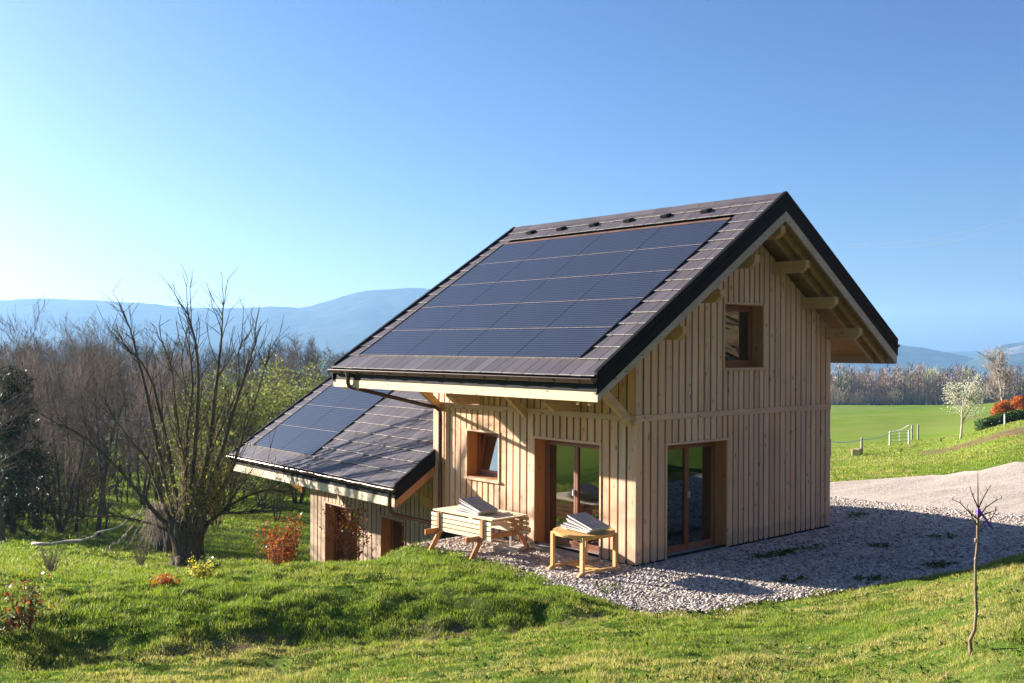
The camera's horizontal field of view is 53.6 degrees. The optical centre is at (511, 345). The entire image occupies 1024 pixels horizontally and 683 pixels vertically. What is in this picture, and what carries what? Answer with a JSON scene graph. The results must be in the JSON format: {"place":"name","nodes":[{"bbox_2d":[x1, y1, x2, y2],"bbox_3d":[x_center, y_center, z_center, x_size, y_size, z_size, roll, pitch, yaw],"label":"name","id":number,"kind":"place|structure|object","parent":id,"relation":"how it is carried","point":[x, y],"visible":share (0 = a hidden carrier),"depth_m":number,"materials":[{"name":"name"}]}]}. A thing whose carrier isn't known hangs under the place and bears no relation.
{"place":"outdoors","nodes":[
{"label":"outdoors","id":0,"kind":"place"},
{"bbox_2d":[0,288,429,372],"bbox_3d":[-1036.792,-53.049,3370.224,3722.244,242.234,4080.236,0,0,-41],"label":"mountain","id":1,"kind":"structure","parent":0,"point":[349,322],"depth_m":2718.01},
{"bbox_2d":[0,372,1023,682],"bbox_3d":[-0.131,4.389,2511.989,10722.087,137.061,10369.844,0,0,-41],"label":"ground","id":2,"kind":"structure","parent":0,"point":[854,424],"depth_m":14.00,"materials":[{"name":"green plant"}]},
{"bbox_2d":[0,607,24,637],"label":"red shrub","id":3,"kind":"object","parent":2,"relation":"on","point":[11,625],"visible":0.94,"depth_m":12.95,"materials":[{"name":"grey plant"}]},
{"bbox_2d":[0,349,29,435],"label":"bare tree","id":4,"kind":"object","parent":2,"relation":"on","point":[2,379],"visible":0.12,"depth_m":45.22,"materials":[{"name":"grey plant"}]},
{"bbox_2d":[0,572,52,630],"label":"red shrub","id":5,"kind":"object","parent":2,"relation":"on","point":[31,610],"visible":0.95,"depth_m":13.10,"materials":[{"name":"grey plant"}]},
{"bbox_2d":[0,362,70,539],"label":"conifer","id":6,"kind":"object","parent":2,"relation":"on","point":[12,495],"visible":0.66,"depth_m":36.89,"materials":[{"name":"green plant"}]},
{"bbox_2d":[0,345,84,543],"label":"bare tree","id":7,"kind":"object","parent":2,"relation":"on","point":[2,525],"visible":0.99,"depth_m":33.90,"materials":[{"name":"grey plant"}]},
{"bbox_2d":[0,295,88,525],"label":"bare tree","id":8,"kind":"object","parent":2,"relation":"on","point":[18,344],"visible":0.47,"depth_m":40.61,"materials":[{"name":"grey plant"}]},
{"bbox_2d":[0,316,95,489],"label":"bare tree","id":9,"kind":"object","parent":2,"relation":"on","point":[1,359],"visible":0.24,"depth_m":45.80,"materials":[{"name":"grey plant"}]},
{"bbox_2d":[31,540,67,572],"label":"dry shrub","id":10,"kind":"object","parent":2,"relation":"on","point":[52,566],"visible":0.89,"depth_m":19.03,"materials":[{"name":"plant"}]},
{"bbox_2d":[0,313,107,492],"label":"bare tree","id":11,"kind":"object","parent":2,"relation":"on","point":[59,379],"visible":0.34,"depth_m":46.88,"materials":[{"name":"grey plant"}]},
{"bbox_2d":[2,325,108,494],"bbox_3d":[-24.852,3.477,51.065,7.572,9.092,7.845,0,0,16],"label":"bare tree","id":12,"kind":"object","parent":2,"relation":"on","point":[37,349],"visible":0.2,"depth_m":51.68,"materials":[{"name":"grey plant"}]},
{"bbox_2d":[24,323,92,465],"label":"bare tree","id":13,"kind":"object","parent":2,"relation":"on","point":[66,363],"visible":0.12,"depth_m":62.33,"materials":[{"name":"brown plant"}]},
{"bbox_2d":[0,335,128,533],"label":"bare tree","id":14,"kind":"object","parent":2,"relation":"on","point":[59,525],"visible":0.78,"depth_m":37.65,"materials":[{"name":"brown plant"}]},
{"bbox_2d":[31,506,147,545],"bbox_3d":[-12.613,5.376,30.504,4.242,1.450,0.493,0,0,19],"label":"fallen branch","id":15,"kind":"object","parent":2,"relation":"on","point":[71,540],"visible":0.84,"depth_m":30.55,"materials":[{"name":"grey wood"}]},
{"bbox_2d":[28,311,157,485],"bbox_3d":[-24.704,3.212,58.867,8.908,10.696,9.229,0,0,-41],"label":"bare tree","id":16,"kind":"object","parent":2,"relation":"on","point":[75,370],"visible":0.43,"depth_m":59.66,"materials":[{"name":"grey plant"}]},
{"bbox_2d":[38,306,154,476],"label":"bare tree","id":17,"kind":"object","parent":2,"relation":"on","point":[111,348],"visible":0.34,"depth_m":65.48,"materials":[{"name":"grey plant"}]},
{"bbox_2d":[27,359,181,537],"bbox_3d":[-14.489,3.795,37.251,5.926,6.847,5.653,0,0,-41],"label":"bare tree","id":18,"kind":"object","parent":2,"relation":"on","point":[105,475],"visible":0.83,"depth_m":36.92,"materials":[{"name":"brown plant"}]},
{"bbox_2d":[26,320,207,514],"bbox_3d":[-18.101,3.158,44.932,7.483,8.985,7.753,0,0,-41],"label":"bare tree","id":19,"kind":"object","parent":2,"relation":"on","point":[100,459],"visible":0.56,"depth_m":44.15,"materials":[{"name":"brown plant"}]},
{"bbox_2d":[69,320,164,487],"bbox_3d":[-22.386,3.326,57.908,4.663,9.964,5.538,0,0,9],"label":"bare tree","id":20,"kind":"object","parent":2,"relation":"on","point":[127,417],"visible":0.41,"depth_m":58.03,"materials":[{"name":"brown plant"}]},
{"bbox_2d":[105,522,133,551],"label":"fallen branch","id":21,"kind":"object","parent":2,"relation":"on","point":[120,538],"visible":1,"depth_m":27.51,"materials":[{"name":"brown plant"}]},
{"bbox_2d":[125,533,151,565],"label":"dry shrub","id":22,"kind":"object","parent":2,"relation":"on","point":[139,558],"visible":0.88,"depth_m":26.45,"materials":[{"name":"brown plant"}]},
{"bbox_2d":[106,319,196,473],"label":"bare tree","id":23,"kind":"object","parent":2,"relation":"on","point":[155,369],"visible":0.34,"depth_m":68.29,"materials":[{"name":"brown plant"}]},
{"bbox_2d":[0,434,309,532],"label":"undergrowth","id":24,"kind":"object","parent":2,"relation":"on","point":[90,477],"visible":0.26,"depth_m":41.93,"materials":[{"name":"plant"}]},
{"bbox_2d":[106,343,204,505],"bbox_3d":[-17.232,3.848,49.308,4.796,8.210,5.203,0,0,-19],"label":"bare tree","id":25,"kind":"object","parent":2,"relation":"on","point":[145,488],"visible":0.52,"depth_m":48.59,"materials":[{"name":"brown plant"}]},
{"bbox_2d":[54,398,267,442],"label":"overhead wires","id":26,"kind":"object","parent":2,"relation":"on","point":[120,437],"visible":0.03,"depth_m":71.91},
{"bbox_2d":[153,515,172,551],"bbox_3d":[-11.370,6.299,33.488,0.999,1.381,0.951,0,0,-41],"label":"tree stump","id":27,"kind":"object","parent":2,"relation":"on","point":[167,545],"visible":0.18,"depth_m":33.13,"materials":[{"name":"grey plant"}]},
{"bbox_2d":[149,570,179,587],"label":"orange clump","id":28,"kind":"object","parent":2,"relation":"on","point":[166,577],"visible":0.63,"depth_m":16.25,"materials":[{"name":"orange plant"}]},
{"bbox_2d":[32,264,313,567],"bbox_3d":[-8.730,1.972,26.947,7.581,8.220,5.090,0,0,25],"label":"willow tree","id":29,"kind":"object","parent":2,"relation":"on","point":[187,524],"visible":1,"depth_m":26.85,"materials":[{"name":"brown plant"}]},
{"bbox_2d":[0,335,346,467],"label":"woodland","id":30,"kind":"object","parent":2,"relation":"on","point":[311,345],"visible":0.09,"depth_m":198.37,"materials":[{"name":"brown plant"}]},
{"bbox_2d":[115,333,243,485],"bbox_3d":[-17.800,3.583,56.606,7.839,9.413,8.122,0,0,43],"label":"bare tree","id":31,"kind":"object","parent":2,"relation":"on","point":[176,368],"visible":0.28,"depth_m":56.51,"materials":[{"name":"brown plant"}]},
{"bbox_2d":[155,379,234,485],"bbox_3d":[-15.847,4.800,52.048,4.972,6.721,5.278,0,0,34],"label":"leafing shrub","id":32,"kind":"object","parent":2,"relation":"on","point":[195,388],"visible":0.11,"depth_m":51.39,"materials":[{"name":"green plant"}]},
{"bbox_2d":[181,552,217,579],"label":"yellow shrub","id":33,"kind":"object","parent":2,"relation":"on","point":[201,570],"visible":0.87,"depth_m":17.29,"materials":[{"name":"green plant"}]},
{"bbox_2d":[186,553,223,571],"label":"green clump","id":34,"kind":"object","parent":2,"relation":"on","point":[208,557],"visible":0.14,"depth_m":23.09,"materials":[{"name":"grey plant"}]},
{"bbox_2d":[168,357,273,511],"bbox_3d":[-12.931,4.223,46.992,5.864,7.468,5.525,0,0,-41],"label":"leafing shrub","id":35,"kind":"object","parent":2,"relation":"on","point":[235,424],"visible":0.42,"depth_m":46.62,"materials":[{"name":"green plant"}]},
{"bbox_2d":[176,345,282,438],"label":"bare tree","id":36,"kind":"object","parent":2,"relation":"on","point":[230,372],"visible":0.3,"depth_m":66.02,"materials":[{"name":"brown plant"}]},
{"bbox_2d":[202,357,293,487],"bbox_3d":[-15.574,4.636,60.255,6.451,8.214,6.077,0,0,29],"label":"leafing shrub","id":37,"kind":"object","parent":2,"relation":"on","point":[249,389],"visible":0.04,"depth_m":59.80,"materials":[{"name":"green plant"}]},
{"bbox_2d":[207,362,306,505],"bbox_3d":[-12.582,4.446,50.074,5.864,7.468,5.525,0,0,-22],"label":"leafing shrub","id":38,"kind":"object","parent":2,"relation":"on","point":[279,408],"visible":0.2,"depth_m":49.78,"materials":[{"name":"green plant"}]},
{"bbox_2d":[218,336,306,402],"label":"bare tree","id":39,"kind":"object","parent":2,"relation":"on","point":[274,360],"visible":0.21,"depth_m":70.52,"materials":[{"name":"brown plant"}]},
{"bbox_2d":[260,533,288,566],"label":"russet shrub","id":40,"kind":"object","parent":2,"relation":"on","point":[275,552],"visible":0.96,"depth_m":18.46,"materials":[{"name":"red plant"}]},
{"bbox_2d":[250,510,306,563],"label":"russet shrub","id":41,"kind":"object","parent":2,"relation":"on","point":[291,542],"visible":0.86,"depth_m":27.34,"materials":[{"name":"red plant"}]},
{"bbox_2d":[249,475,307,521],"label":"leafing shrub","id":42,"kind":"object","parent":2,"relation":"on","point":[268,481],"visible":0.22,"depth_m":43.84,"materials":[{"name":"green plant"}]},
{"bbox_2d":[227,331,340,407],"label":"bare tree","id":43,"kind":"object","parent":2,"relation":"on","point":[299,362],"visible":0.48,"depth_m":72.62,"materials":[{"name":"brown plant"}]},
{"bbox_2d":[251,352,327,503],"bbox_3d":[-10.930,4.327,51.728,6.334,8.065,5.967,0,0,33],"label":"leafing shrub","id":44,"kind":"object","parent":2,"relation":"on","point":[296,391],"visible":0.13,"depth_m":51.84,"materials":[{"name":"green plant"}]},
{"bbox_2d":[261,350,333,403],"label":"leafing shrub","id":45,"kind":"object","parent":2,"relation":"on","point":[311,368],"visible":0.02,"depth_m":57.15,"materials":[{"name":"green plant"}]},
{"bbox_2d":[296,369,331,501],"bbox_3d":[-8.972,4.691,48.881,5.248,7.094,5.571,0,0,22],"label":"leafing shrub","id":46,"kind":"object","parent":2,"relation":"on","point":[314,386],"visible":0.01,"depth_m":49.49,"materials":[{"name":"green plant"}]},
{"bbox_2d":[319,496,384,561],"bbox_3d":[-3.826,4.736,25.115,1.463,2.018,2.416,0,0,-25],"label":"russet shrub","id":47,"kind":"object","parent":2,"relation":"on","point":[352,549],"visible":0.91,"depth_m":25.20,"materials":[{"name":"red plant"}]},
{"bbox_2d":[229,191,899,566],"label":"timber house","id":48,"kind":"structure","parent":2,"relation":"on","point":[651,385],"depth_m":21.18,"materials":[{"name":"brown wood"}]},
{"bbox_2d":[324,501,358,561],"bbox_3d":[-4.603,5.491,28.199,0.362,2.152,1.870,0,0,-39],"label":"door","id":49,"kind":"structure","parent":48,"relation":"in","point":[330,553],"depth_m":28.80,"materials":[{"name":"brown wood"}]},
{"bbox_2d":[380,515,405,556],"bbox_3d":[-2.949,5.050,26.153,0.390,1.273,1.233,0,0,-39],"label":"window","id":50,"kind":"structure","parent":48,"relation":"in","point":[392,530],"depth_m":26.50,"materials":[{"name":"brown wood"}]},
{"bbox_2d":[464,428,500,483],"bbox_3d":[-0.482,2.381,22.152,0.510,1.100,1.180,0,0,-41],"label":"window","id":51,"kind":"structure","parent":48,"relation":"in","point":[484,464],"depth_m":22.41,"materials":[{"name":"brown wood"}]},
{"bbox_2d":[529,436,602,561],"bbox_3d":[1.096,3.023,20.086,0.660,2.353,1.939,0,0,-41],"label":"door","id":52,"kind":"structure","parent":48,"relation":"in","point":[567,473],"depth_m":20.48,"materials":[{"name":"brown wood"}]},
{"bbox_2d":[664,438,731,561],"bbox_3d":[3.555,3.032,19.983,1.963,2.356,0.480,0,0,-41],"label":"door","id":53,"kind":"structure","parent":48,"relation":"in","point":[695,472],"depth_m":20.29,"materials":[{"name":"brown wood"}]},
{"bbox_2d":[722,301,766,370],"bbox_3d":[4.686,-0.195,21.003,1.446,1.393,0.390,0,0,-41],"label":"window","id":54,"kind":"structure","parent":48,"relation":"in","point":[743,324],"depth_m":21.30,"materials":[{"name":"brown wood"}]},
{"bbox_2d":[852,448,862,455],"bbox_3d":[20.414,6.274,59.990,0.508,0.424,0.800,0,0,29],"label":"straw bale","id":55,"kind":"object","parent":2,"relation":"on","point":[857,451],"visible":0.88,"depth_m":59.68,"materials":[{"name":"grey plant"}]},
{"bbox_2d":[889,430,909,445],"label":"pasture gate","id":56,"kind":"structure","parent":2,"relation":"on","point":[908,437],"depth_m":71.95,"materials":[{"name":"metal"}]},
{"bbox_2d":[917,424,918,439],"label":"fence post","id":57,"kind":"object","parent":2,"relation":"on","point":[917,431],"visible":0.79,"depth_m":79.95,"materials":[{"name":"white wood"}]},
{"bbox_2d":[830,359,1023,404],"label":"woodland","id":58,"kind":"object","parent":2,"relation":"on","point":[850,388],"visible":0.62,"depth_m":332.51,"materials":[{"name":"grey plant"}]},
{"bbox_2d":[937,372,999,438],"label":"fruit tree","id":59,"kind":"object","parent":2,"relation":"on","point":[969,396],"visible":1,"depth_m":65.66,"materials":[{"name":"white plant"}]},
{"bbox_2d":[952,472,1001,655],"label":"sapling","id":60,"kind":"object","parent":2,"relation":"on","point":[976,540],"visible":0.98,"depth_m":8.74,"materials":[{"name":"brown plant"}]},
{"bbox_2d":[974,408,1023,430],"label":"hedge","id":61,"kind":"object","parent":2,"relation":"on","point":[1015,415],"visible":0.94,"depth_m":73.68,"materials":[{"name":"green plant"}]},
{"bbox_2d":[976,341,1023,402],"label":"bare tree","id":62,"kind":"object","parent":2,"relation":"on","point":[995,368],"visible":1,"depth_m":119.74,"materials":[{"name":"grey plant"}]},
{"bbox_2d":[990,399,1013,416],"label":"copper bush","id":63,"kind":"object","parent":2,"relation":"on","point":[1001,406],"visible":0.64,"depth_m":87.64,"materials":[{"name":"orange plant"}]},
{"bbox_2d":[1009,395,1023,409],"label":"copper bush","id":64,"kind":"object","parent":2,"relation":"on","point":[1017,402],"visible":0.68,"depth_m":90.56,"materials":[{"name":"orange plant"}]},
{"bbox_2d":[0,0,1023,351],"label":"sky","id":65,"kind":"structure","parent":0,"point":[315,151],"materials":[{"name":"blue"}]},
{"bbox_2d":[429,462,1023,611],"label":"gravel path","id":66,"kind":"structure","parent":0,"point":[937,491],"depth_m":23.12,"materials":[{"name":"grey gravel"}]},
{"bbox_2d":[424,505,530,558],"bbox_3d":[-0.650,3.689,20.311,1.720,0.745,1.800,0,0,-43],"label":"picnic table","id":67,"kind":"object","parent":66,"relation":"on","point":[482,524],"visible":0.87,"depth_m":20.07,"materials":[{"name":"brown wood"}]},
{"bbox_2d":[455,496,498,514],"bbox_3d":[-0.705,3.172,20.172,0.582,0.284,0.867,0,0,-37],"label":"open book","id":68,"kind":"object","parent":67,"relation":"on","point":[476,505],"visible":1,"depth_m":20.04,"materials":[{"name":"white paper"}]},
{"bbox_2d":[493,530,528,551],"bbox_3d":[-0.020,3.874,20.305,0.540,0.380,0.540,0,0,29],"label":"parasol base","id":69,"kind":"object","parent":66,"relation":"on","point":[510,546],"visible":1,"depth_m":20.19,"materials":[{"name":"concrete"}]},
{"bbox_2d":[547,526,619,576],"bbox_3d":[1.305,3.710,18.434,1.130,0.724,1.130,0,0,-38],"label":"round table","id":70,"kind":"object","parent":66,"relation":"on","point":[582,538],"visible":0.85,"depth_m":18.30,"materials":[{"name":"brown wood"}]},
{"bbox_2d":[561,512,610,533],"bbox_3d":[1.342,3.197,18.331,0.606,0.300,0.875,0,0,-37],"label":"open book","id":71,"kind":"object","parent":70,"relation":"on","point":[585,522],"visible":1,"depth_m":18.20,"materials":[{"name":"white paper"}]},
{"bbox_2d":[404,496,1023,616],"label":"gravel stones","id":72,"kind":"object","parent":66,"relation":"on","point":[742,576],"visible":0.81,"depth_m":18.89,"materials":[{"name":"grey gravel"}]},
{"bbox_2d":[831,345,975,371],"bbox_3d":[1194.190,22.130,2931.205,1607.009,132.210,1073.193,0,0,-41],"label":"mountain","id":73,"kind":"structure","parent":0,"point":[923,357],"depth_m":2681.76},
{"bbox_2d":[832,371,1019,385],"bbox_3d":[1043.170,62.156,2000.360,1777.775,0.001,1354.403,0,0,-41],"label":"lake","id":74,"kind":"structure","parent":0,"point":[981,374],"depth_m":2211.73,"materials":[{"name":"blue liquid"}]},
{"bbox_2d":[840,215,1021,247],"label":"overhead wires","id":75,"kind":"object","parent":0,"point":[920,240],"visible":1,"depth_m":233.83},
{"bbox_2d":[948,351,985,357],"bbox_3d":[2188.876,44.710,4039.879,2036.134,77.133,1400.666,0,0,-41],"label":"mountain","id":76,"kind":"structure","parent":0,"point":[973,354],"depth_m":3940.63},
{"bbox_2d":[958,342,1023,372],"bbox_3d":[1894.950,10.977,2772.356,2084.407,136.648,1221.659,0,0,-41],"label":"mountain","id":77,"kind":"structure","parent":0,"point":[1016,353],"depth_m":2544.38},
{"bbox_3d":[21.029,6.099,60.990,0.150,1.200,0.150,0,0,-41],"label":"fence post","id":78,"kind":"object","parent":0,"visible":0},
{"bbox_2d":[831,425,911,442],"bbox_3d":[25.398,5.943,68.660,1.327,0.908,25.757,0,0,31],"label":"fence tape","id":79,"kind":"object","parent":78,"relation":"attached to","point":[873,438],"visible":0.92,"depth_m":64.05,"materials":[{"name":"white plastic"}]}
]}

